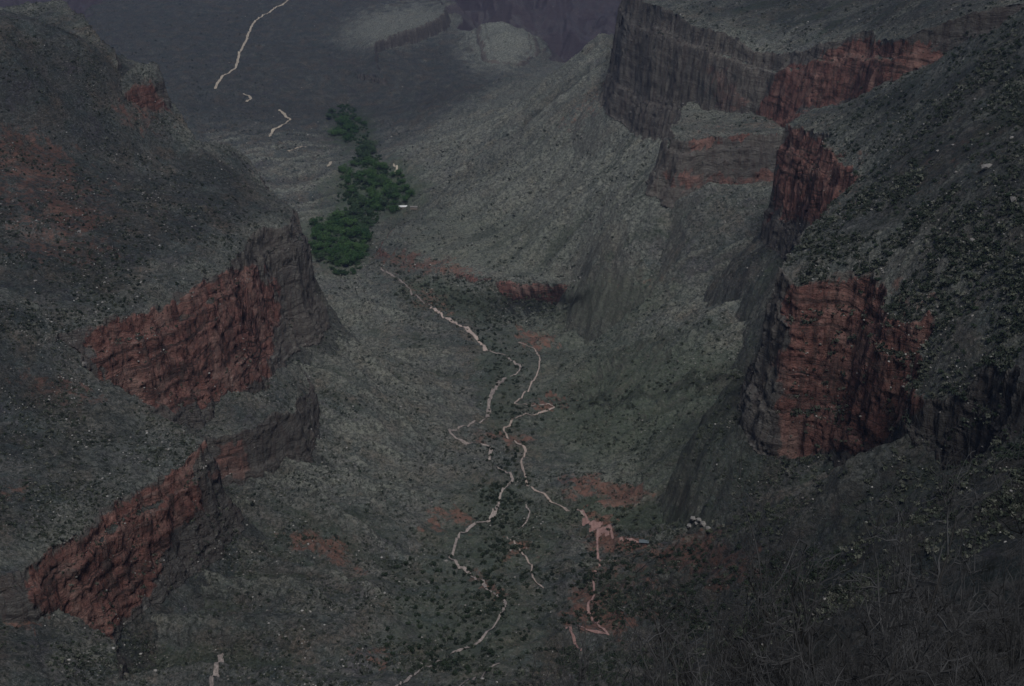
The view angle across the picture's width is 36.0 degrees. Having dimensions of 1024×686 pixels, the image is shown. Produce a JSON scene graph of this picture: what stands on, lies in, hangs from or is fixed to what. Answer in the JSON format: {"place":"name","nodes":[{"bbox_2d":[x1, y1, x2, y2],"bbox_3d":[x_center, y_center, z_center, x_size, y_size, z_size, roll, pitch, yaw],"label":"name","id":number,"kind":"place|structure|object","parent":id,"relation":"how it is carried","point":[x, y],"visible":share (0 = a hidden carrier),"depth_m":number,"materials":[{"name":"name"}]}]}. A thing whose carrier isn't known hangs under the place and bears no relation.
{"place":"outdoors","nodes":[
{"label":"outdoors","id":0,"kind":"place"},
{"bbox_2d":[0,600,152,685],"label":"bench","id":1,"kind":"object","parent":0,"point":[17,672],"visible":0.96,"depth_m":1095.25,"materials":[{"name":"stone"}]},
{"bbox_2d":[0,357,244,643],"bbox_3d":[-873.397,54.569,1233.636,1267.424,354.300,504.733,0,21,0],"label":"mesa cliff","id":2,"kind":"structure","parent":0,"point":[174,538],"depth_m":1265.84,"materials":[{"name":"stone"}]},
{"bbox_2d":[116,647,128,680],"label":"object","id":3,"kind":"structure","parent":0,"point":[121,662],"depth_m":1134.21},
{"bbox_2d":[89,25,171,110],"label":"butte cliff","id":4,"kind":"structure","parent":0,"point":[146,96],"depth_m":2086.89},
{"bbox_2d":[0,287,267,666],"bbox_3d":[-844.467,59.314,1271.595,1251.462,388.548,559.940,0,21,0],"label":"mesa","id":5,"kind":"structure","parent":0,"point":[116,415],"depth_m":1329.42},
{"bbox_2d":[0,0,320,298],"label":"butte","id":6,"kind":"object","parent":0,"point":[57,17],"visible":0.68,"depth_m":2192.68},
{"bbox_2d":[0,10,362,435],"bbox_3d":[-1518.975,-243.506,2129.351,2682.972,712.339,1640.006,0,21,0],"label":"mesa","id":7,"kind":"structure","parent":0,"point":[32,118],"depth_m":1886.10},
{"bbox_2d":[0,61,257,329],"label":"hillside scrub","id":8,"kind":"object","parent":7,"relation":"on","point":[91,292],"visible":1,"depth_m":1681.81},
{"bbox_2d":[49,117,330,428],"bbox_3d":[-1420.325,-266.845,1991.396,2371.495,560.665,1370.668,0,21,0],"label":"mesa cliff","id":9,"kind":"structure","parent":0,"point":[213,346],"depth_m":1663.19,"materials":[{"name":"stone"}]},
{"bbox_2d":[197,373,320,486],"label":"ledge cliff","id":10,"kind":"structure","parent":0,"point":[274,438],"depth_m":1645.55,"materials":[{"name":"stone"}]},
{"bbox_2d":[195,362,333,487],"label":"ledge","id":11,"kind":"object","parent":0,"point":[243,411],"visible":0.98,"depth_m":1656.02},
{"bbox_2d":[88,0,445,76],"bbox_3d":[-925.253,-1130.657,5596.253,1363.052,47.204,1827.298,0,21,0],"label":"platform","id":12,"kind":"structure","parent":0,"point":[370,22],"depth_m":5702.83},
{"bbox_2d":[0,0,621,61],"bbox_3d":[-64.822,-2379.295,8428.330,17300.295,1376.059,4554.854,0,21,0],"label":"canyon wall","id":13,"kind":"structure","parent":0,"point":[547,21],"depth_m":6998.75,"materials":[{"name":"stone"}]},
{"bbox_2d":[82,0,564,62],"bbox_3d":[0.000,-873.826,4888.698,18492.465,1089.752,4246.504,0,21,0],"label":"gorge","id":14,"kind":"structure","parent":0,"point":[469,23],"depth_m":6056.34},
{"bbox_2d":[348,1,450,84],"bbox_3d":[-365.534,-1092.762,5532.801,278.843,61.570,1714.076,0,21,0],"label":"platform cliff","id":15,"kind":"structure","parent":0,"point":[443,20],"depth_m":5449.44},
{"bbox_2d":[379,226,569,304],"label":"terrace cliff","id":16,"kind":"structure","parent":0,"point":[537,290],"depth_m":2736.89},
{"bbox_2d":[382,214,573,310],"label":"terrace","id":17,"kind":"structure","parent":0,"point":[475,265],"depth_m":2965.18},
{"bbox_2d":[457,21,550,59],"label":"rock dome","id":18,"kind":"object","parent":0,"point":[500,33],"visible":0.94,"depth_m":5302.26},
{"bbox_2d":[468,22,546,67],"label":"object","id":19,"kind":"structure","parent":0,"point":[480,41],"depth_m":5251.37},
{"bbox_2d":[85,0,1023,685],"bbox_3d":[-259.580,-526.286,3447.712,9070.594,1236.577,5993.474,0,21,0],"label":"valley floor","id":20,"kind":"structure","parent":0,"point":[441,70],"depth_m":1930.65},
{"bbox_2d":[209,653,223,685],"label":"rubble chute","id":21,"kind":"object","parent":20,"relation":"on","point":[216,667],"visible":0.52,"depth_m":1149.72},
{"bbox_2d":[214,0,287,88],"bbox_3d":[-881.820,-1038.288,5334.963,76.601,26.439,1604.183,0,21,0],"label":"trail","id":22,"kind":"object","parent":20,"relation":"on","point":[237,61],"visible":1,"depth_m":5132.96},
{"bbox_2d":[269,109,290,136],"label":"trail","id":23,"kind":"object","parent":20,"relation":"on","point":[285,116],"visible":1,"depth_m":4161.77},
{"bbox_2d":[308,217,319,225],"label":"cottonwood tree","id":24,"kind":"object","parent":20,"relation":"on","point":[314,220],"visible":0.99,"depth_m":3256.55,"materials":[{"name":"green plant"}]},
{"bbox_2d":[310,230,319,236],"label":"cottonwood tree","id":25,"kind":"object","parent":20,"relation":"on","point":[312,234],"visible":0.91,"depth_m":3147.31,"materials":[{"name":"green plant"}]},
{"bbox_2d":[311,225,324,231],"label":"cottonwood tree","id":26,"kind":"object","parent":20,"relation":"on","point":[316,227],"visible":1,"depth_m":3166.76,"materials":[{"name":"green plant"}]},
{"bbox_2d":[315,252,325,260],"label":"cottonwood tree","id":27,"kind":"object","parent":20,"relation":"on","point":[320,255],"visible":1,"depth_m":2969.02,"materials":[{"name":"green plant"}]},
{"bbox_2d":[316,241,328,248],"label":"cottonwood tree","id":28,"kind":"object","parent":20,"relation":"on","point":[324,244],"visible":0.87,"depth_m":3048.27,"materials":[{"name":"green plant"}]},
{"bbox_2d":[316,230,328,236],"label":"cottonwood tree","id":29,"kind":"object","parent":20,"relation":"on","point":[322,234],"visible":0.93,"depth_m":3149.85,"materials":[{"name":"green plant"}]},
{"bbox_2d":[321,222,333,231],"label":"cottonwood tree","id":30,"kind":"object","parent":20,"relation":"on","point":[329,227],"visible":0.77,"depth_m":3211.08,"materials":[{"name":"green plant"}]},
{"bbox_2d":[324,245,339,255],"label":"cottonwood tree","id":31,"kind":"object","parent":20,"relation":"on","point":[331,250],"visible":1,"depth_m":2975.30,"materials":[{"name":"green plant"}]},
{"bbox_2d":[325,254,339,260],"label":"cottonwood tree","id":32,"kind":"object","parent":20,"relation":"on","point":[331,258],"visible":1,"depth_m":2954.90,"materials":[{"name":"green plant"}]},
{"bbox_2d":[327,127,339,135],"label":"cottonwood tree","id":33,"kind":"object","parent":20,"relation":"on","point":[333,132],"visible":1,"depth_m":4092.70,"materials":[{"name":"green plant"}]},
{"bbox_2d":[333,252,344,259],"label":"cottonwood tree","id":34,"kind":"object","parent":20,"relation":"on","point":[340,256],"visible":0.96,"depth_m":2955.93,"materials":[{"name":"green plant"}]},
{"bbox_2d":[332,208,345,216],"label":"cottonwood tree","id":35,"kind":"object","parent":20,"relation":"on","point":[341,214],"visible":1,"depth_m":3298.95,"materials":[{"name":"green plant"}]},
{"bbox_2d":[333,219,344,226],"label":"cottonwood tree","id":36,"kind":"object","parent":20,"relation":"on","point":[339,222],"visible":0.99,"depth_m":3235.07,"materials":[{"name":"green plant"}]},
{"bbox_2d":[338,163,347,173],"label":"cottonwood tree","id":37,"kind":"object","parent":20,"relation":"on","point":[342,168],"visible":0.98,"depth_m":3593.14,"materials":[{"name":"green plant"}]},
{"bbox_2d":[335,226,351,234],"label":"cottonwood tree","id":38,"kind":"object","parent":20,"relation":"on","point":[343,232],"visible":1,"depth_m":3156.88,"materials":[{"name":"green plant"}]},
{"bbox_2d":[340,246,349,251],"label":"cottonwood tree","id":39,"kind":"object","parent":20,"relation":"on","point":[343,248],"visible":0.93,"depth_m":3008.15,"materials":[{"name":"green plant"}]},
{"bbox_2d":[338,242,352,248],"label":"cottonwood tree","id":40,"kind":"object","parent":20,"relation":"on","point":[347,245],"visible":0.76,"depth_m":3039.47,"materials":[{"name":"green plant"}]},
{"bbox_2d":[340,119,350,124],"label":"cottonwood tree","id":41,"kind":"object","parent":20,"relation":"on","point":[345,122],"visible":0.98,"depth_m":4182.46,"materials":[{"name":"green plant"}]},
{"bbox_2d":[342,134,351,140],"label":"cottonwood tree","id":42,"kind":"object","parent":20,"relation":"on","point":[346,136],"visible":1,"depth_m":4037.98,"materials":[{"name":"green plant"}]},
{"bbox_2d":[342,217,353,225],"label":"cottonwood tree","id":43,"kind":"object","parent":20,"relation":"on","point":[347,222],"visible":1,"depth_m":3234.00,"materials":[{"name":"green plant"}]},
{"bbox_2d":[343,168,354,174],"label":"cottonwood tree","id":44,"kind":"object","parent":20,"relation":"on","point":[349,171],"visible":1,"depth_m":3556.99,"materials":[{"name":"green plant"}]},
{"bbox_2d":[343,208,355,214],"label":"cottonwood tree","id":45,"kind":"object","parent":20,"relation":"on","point":[350,211],"visible":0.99,"depth_m":3335.38,"materials":[{"name":"green plant"}]},
{"bbox_2d":[346,254,361,262],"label":"cottonwood tree","id":46,"kind":"object","parent":20,"relation":"on","point":[354,257],"visible":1,"depth_m":2947.85,"materials":[{"name":"green plant"}]},
{"bbox_2d":[350,214,361,221],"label":"cottonwood tree","id":47,"kind":"object","parent":20,"relation":"on","point":[353,217],"visible":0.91,"depth_m":3270.21,"materials":[{"name":"green plant"}]},
{"bbox_2d":[350,251,363,259],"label":"cottonwood tree","id":48,"kind":"object","parent":20,"relation":"on","point":[355,253],"visible":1,"depth_m":2950.66,"materials":[{"name":"green plant"}]},
{"bbox_2d":[311,104,404,274],"bbox_3d":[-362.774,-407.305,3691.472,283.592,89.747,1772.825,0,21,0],"label":"creek thicket","id":49,"kind":"object","parent":20,"relation":"on","point":[352,269],"visible":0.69,"depth_m":3437.80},
{"bbox_2d":[352,209,364,213],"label":"cottonwood tree","id":50,"kind":"object","parent":20,"relation":"on","point":[359,210],"visible":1,"depth_m":3333.58,"materials":[{"name":"green plant"}]},
{"bbox_2d":[353,171,364,177],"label":"cottonwood tree","id":51,"kind":"object","parent":20,"relation":"on","point":[362,174],"visible":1,"depth_m":3521.46,"materials":[{"name":"green plant"}]},
{"bbox_2d":[354,245,366,252],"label":"cottonwood tree","id":52,"kind":"object","parent":20,"relation":"on","point":[363,249],"visible":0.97,"depth_m":3036.47,"materials":[{"name":"green plant"}]},
{"bbox_2d":[361,228,371,235],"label":"cottonwood tree","id":53,"kind":"object","parent":20,"relation":"on","point":[368,232],"visible":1,"depth_m":3161.24,"materials":[{"name":"green plant"}]},
{"bbox_2d":[362,219,374,224],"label":"cottonwood tree","id":54,"kind":"object","parent":20,"relation":"on","point":[368,220],"visible":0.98,"depth_m":3262.41,"materials":[{"name":"green plant"}]},
{"bbox_2d":[363,156,375,161],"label":"cottonwood tree","id":55,"kind":"object","parent":20,"relation":"on","point":[371,158],"visible":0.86,"depth_m":3647.55,"materials":[{"name":"green plant"}]},
{"bbox_2d":[366,185,374,192],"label":"cottonwood tree","id":56,"kind":"object","parent":20,"relation":"on","point":[369,188],"visible":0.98,"depth_m":3422.41,"materials":[{"name":"green plant"}]},
{"bbox_2d":[366,166,377,173],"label":"cottonwood tree","id":57,"kind":"object","parent":20,"relation":"on","point":[371,170],"visible":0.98,"depth_m":3538.81,"materials":[{"name":"green plant"}]},
{"bbox_2d":[369,159,378,167],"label":"cottonwood tree","id":58,"kind":"object","parent":20,"relation":"on","point":[373,163],"visible":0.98,"depth_m":3601.25,"materials":[{"name":"green plant"}]},
{"bbox_2d":[370,193,382,198],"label":"cottonwood tree","id":59,"kind":"object","parent":20,"relation":"on","point":[376,196],"visible":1,"depth_m":3373.36,"materials":[{"name":"green plant"}]},
{"bbox_2d":[379,198,386,204],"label":"cottonwood tree","id":60,"kind":"object","parent":20,"relation":"on","point":[383,202],"visible":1,"depth_m":3355.94,"materials":[{"name":"green plant"}]},
{"bbox_2d":[388,192,400,198],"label":"cottonwood tree","id":61,"kind":"object","parent":20,"relation":"on","point":[395,194],"visible":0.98,"depth_m":3365.68,"materials":[{"name":"green plant"}]},
{"bbox_2d":[389,206,400,211],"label":"cottonwood tree","id":62,"kind":"object","parent":20,"relation":"on","point":[396,208],"visible":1,"depth_m":3338.78,"materials":[{"name":"green plant"}]},
{"bbox_2d":[399,194,409,201],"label":"cottonwood tree","id":63,"kind":"object","parent":20,"relation":"on","point":[405,197],"visible":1,"depth_m":3347.02,"materials":[{"name":"green plant"}]},
{"bbox_2d":[401,183,409,190],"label":"cottonwood tree","id":64,"kind":"object","parent":20,"relation":"on","point":[406,186],"visible":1,"depth_m":3371.66,"materials":[{"name":"green plant"}]},
{"bbox_2d":[381,268,431,306],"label":"dry wash","id":65,"kind":"object","parent":20,"relation":"on","point":[401,281],"visible":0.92,"depth_m":2788.00},
{"bbox_2d":[395,668,421,685],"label":"dry wash","id":66,"kind":"object","parent":20,"relation":"on","point":[408,678],"visible":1,"depth_m":1130.44},
{"bbox_2d":[430,307,487,350],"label":"dry wash","id":67,"kind":"object","parent":20,"relation":"on","point":[466,328],"visible":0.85,"depth_m":2443.62},
{"bbox_2d":[422,532,506,667],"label":"dry wash","id":68,"kind":"object","parent":20,"relation":"on","point":[464,568],"visible":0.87,"depth_m":1346.44},
{"bbox_2d":[448,419,484,443],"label":"dry wash","id":69,"kind":"object","parent":20,"relation":"on","point":[461,440],"visible":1,"depth_m":1876.63},
{"bbox_2d":[459,663,498,685],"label":"dry wash","id":70,"kind":"object","parent":20,"relation":"on","point":[481,676],"visible":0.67,"depth_m":1113.27},
{"bbox_2d":[427,315,544,685],"bbox_3d":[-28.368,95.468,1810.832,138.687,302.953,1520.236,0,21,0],"label":"wash scrub","id":71,"kind":"object","parent":20,"relation":"on","point":[493,519],"visible":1,"depth_m":1523.24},
{"bbox_2d":[461,442,513,532],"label":"dry wash","id":72,"kind":"object","parent":20,"relation":"on","point":[493,513],"visible":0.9,"depth_m":1670.21},
{"bbox_2d":[486,377,505,417],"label":"dry wash","id":73,"kind":"object","parent":20,"relation":"on","point":[499,382],"visible":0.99,"depth_m":2066.68},
{"bbox_2d":[491,351,520,375],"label":"dry wash","id":74,"kind":"object","parent":20,"relation":"on","point":[515,363],"visible":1,"depth_m":2227.96},
{"bbox_2d":[0,0,1023,685],"bbox_3d":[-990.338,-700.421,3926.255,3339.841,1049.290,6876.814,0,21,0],"label":"desert brush","id":75,"kind":"object","parent":20,"relation":"on","point":[808,272],"visible":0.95,"depth_m":1337.05,"materials":[{"name":"plant"}]},
{"bbox_2d":[0,0,1023,685],"bbox_3d":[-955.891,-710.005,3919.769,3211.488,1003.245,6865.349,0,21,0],"label":"scree","id":76,"kind":"structure","parent":20,"relation":"on","point":[416,360],"depth_m":1441.01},
{"bbox_2d":[507,537,543,587],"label":"trail","id":77,"kind":"object","parent":20,"relation":"on","point":[529,563],"visible":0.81,"depth_m":1460.09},
{"bbox_2d":[514,342,554,412],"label":"trail","id":78,"kind":"object","parent":20,"relation":"on","point":[534,380],"visible":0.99,"depth_m":2135.49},
{"bbox_2d":[503,413,583,515],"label":"trail","id":79,"kind":"object","parent":20,"relation":"on","point":[522,467],"visible":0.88,"depth_m":1789.33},
{"bbox_2d":[566,625,608,650],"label":"trail","id":80,"kind":"object","parent":20,"relation":"on","point":[574,638],"visible":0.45,"depth_m":1190.61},
{"bbox_2d":[578,509,608,633],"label":"trail","id":81,"kind":"object","parent":20,"relation":"on","point":[588,602],"visible":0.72,"depth_m":1340.32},
{"bbox_2d":[582,518,608,536],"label":"red clearing","id":82,"kind":"structure","parent":20,"relation":"on","point":[596,525],"depth_m":1572.65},
{"bbox_2d":[593,524,645,544],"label":"trail","id":83,"kind":"object","parent":20,"relation":"on","point":[612,536],"visible":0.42,"depth_m":1474.06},
{"bbox_2d":[639,539,648,544],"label":"rest house","id":84,"kind":"structure","parent":20,"relation":"on","point":[643,541],"depth_m":1445.72,"materials":[{"name":"grey metal"}]},
{"bbox_2d":[516,543,851,685],"bbox_3d":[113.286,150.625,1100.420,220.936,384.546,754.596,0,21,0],"label":"scrub","id":85,"kind":"object","parent":20,"relation":"on","point":[624,562],"visible":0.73,"depth_m":1168.93,"materials":[{"name":"plant"}]},
{"bbox_2d":[553,98,784,342],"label":"promontory ledge","id":86,"kind":"object","parent":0,"point":[598,313],"visible":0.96,"depth_m":2387.87,"materials":[{"name":"stone"}]},
{"bbox_2d":[645,103,782,207],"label":"promontory ledge cliff","id":87,"kind":"structure","parent":0,"point":[674,174],"depth_m":2362.20,"materials":[{"name":"stone"}]},
{"bbox_2d":[572,0,1023,159],"bbox_3d":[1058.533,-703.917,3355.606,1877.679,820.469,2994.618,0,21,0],"label":"promontory","id":88,"kind":"structure","parent":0,"point":[917,12],"depth_m":2649.09,"materials":[{"name":"stone"}]},
{"bbox_2d":[598,0,1023,140],"bbox_3d":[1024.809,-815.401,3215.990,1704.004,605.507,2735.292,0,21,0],"label":"promontory cliff","id":89,"kind":"structure","parent":0,"point":[667,77],"depth_m":2583.90,"materials":[{"name":"stone"}]},
{"bbox_2d":[638,460,1023,685],"bbox_3d":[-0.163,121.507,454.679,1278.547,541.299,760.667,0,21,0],"label":"hillside","id":90,"kind":"structure","parent":0,"point":[992,566],"depth_m":599.79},
{"bbox_2d":[493,626,639,685],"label":"bare tree","id":91,"kind":"object","parent":90,"relation":"on","point":[530,683],"visible":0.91,"depth_m":109.39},
{"bbox_2d":[535,593,751,685],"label":"bare tree","id":92,"kind":"object","parent":90,"relation":"on","point":[581,668],"visible":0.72,"depth_m":103.43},
{"bbox_2d":[592,532,795,685],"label":"bare tree","id":93,"kind":"object","parent":90,"relation":"on","point":[672,662],"visible":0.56,"depth_m":93.13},
{"bbox_2d":[624,418,933,685],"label":"bare tree","id":94,"kind":"object","parent":90,"relation":"on","point":[752,626],"visible":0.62,"depth_m":78.36,"materials":[{"name":"plant"}]},
{"bbox_2d":[616,593,942,685],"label":"bare tree","id":95,"kind":"object","parent":90,"relation":"on","point":[652,654],"visible":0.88,"depth_m":64.01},
{"bbox_2d":[615,542,975,685],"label":"bare tree","id":96,"kind":"object","parent":90,"relation":"on","point":[889,665],"visible":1,"depth_m":52.06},
{"bbox_2d":[829,603,846,615],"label":"leafless shrub","id":97,"kind":"object","parent":90,"relation":"on","point":[839,614],"visible":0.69,"depth_m":546.52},
{"bbox_2d":[666,383,1023,685],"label":"bare tree","id":98,"kind":"object","parent":90,"relation":"on","point":[809,641],"visible":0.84,"depth_m":70.09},
{"bbox_2d":[700,439,1023,685],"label":"bare tree","id":99,"kind":"object","parent":90,"relation":"on","point":[1010,675],"visible":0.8,"depth_m":59.84,"materials":[{"name":"wood"}]},
{"bbox_2d":[841,472,1023,685],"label":"bare tree","id":100,"kind":"object","parent":90,"relation":"on","point":[940,585],"visible":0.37,"depth_m":75.94,"materials":[{"name":"plant"}]},
{"bbox_2d":[953,647,989,671],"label":"leafless shrub","id":101,"kind":"object","parent":90,"relation":"on","point":[977,656],"visible":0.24,"depth_m":133.71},
{"bbox_2d":[970,602,994,619],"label":"leafless shrub","id":102,"kind":"object","parent":90,"relation":"on","point":[983,610],"visible":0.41,"depth_m":265.69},
{"bbox_2d":[978,595,992,606],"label":"leafless shrub","id":103,"kind":"object","parent":90,"relation":"on","point":[987,602],"visible":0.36,"depth_m":287.09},
{"bbox_2d":[985,589,1004,605],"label":"leafless shrub","id":104,"kind":"object","parent":90,"relation":"on","point":[995,600],"visible":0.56,"depth_m":282.74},
{"bbox_2d":[987,635,1012,657],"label":"leafless shrub","id":105,"kind":"object","parent":90,"relation":"on","point":[1000,647],"visible":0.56,"depth_m":134.22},
{"bbox_2d":[992,627,1017,656],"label":"leafless shrub","id":106,"kind":"object","parent":90,"relation":"on","point":[1009,643],"visible":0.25,"depth_m":133.53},
{"bbox_2d":[1004,594,1023,620],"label":"leafless shrub","id":107,"kind":"object","parent":90,"relation":"on","point":[1022,604],"visible":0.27,"depth_m":140.35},
{"bbox_2d":[658,9,1023,534],"bbox_3d":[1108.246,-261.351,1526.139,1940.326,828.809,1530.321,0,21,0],"label":"mesa","id":108,"kind":"structure","parent":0,"point":[756,291],"depth_m":1414.24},
{"bbox_2d":[806,0,1023,469],"bbox_3d":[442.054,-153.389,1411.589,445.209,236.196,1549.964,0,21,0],"label":"juniper scrub","id":109,"kind":"object","parent":108,"relation":"on","point":[987,360],"visible":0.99,"depth_m":1291.10,"materials":[{"name":"plant"}]},
{"bbox_2d":[981,163,991,168],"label":"boulder","id":110,"kind":"object","parent":108,"relation":"on","point":[985,166],"visible":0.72,"depth_m":1281.62,"materials":[{"name":"stone"}]},
{"bbox_2d":[1010,196,1017,201],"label":"boulder","id":111,"kind":"object","parent":108,"relation":"on","point":[1013,199],"visible":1,"depth_m":1196.62,"materials":[{"name":"stone"}]},
{"bbox_2d":[737,21,1023,468],"bbox_3d":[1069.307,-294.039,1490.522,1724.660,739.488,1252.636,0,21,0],"label":"mesa cliff","id":112,"kind":"structure","parent":0,"point":[773,375],"depth_m":1345.97,"materials":[{"name":"stone"}]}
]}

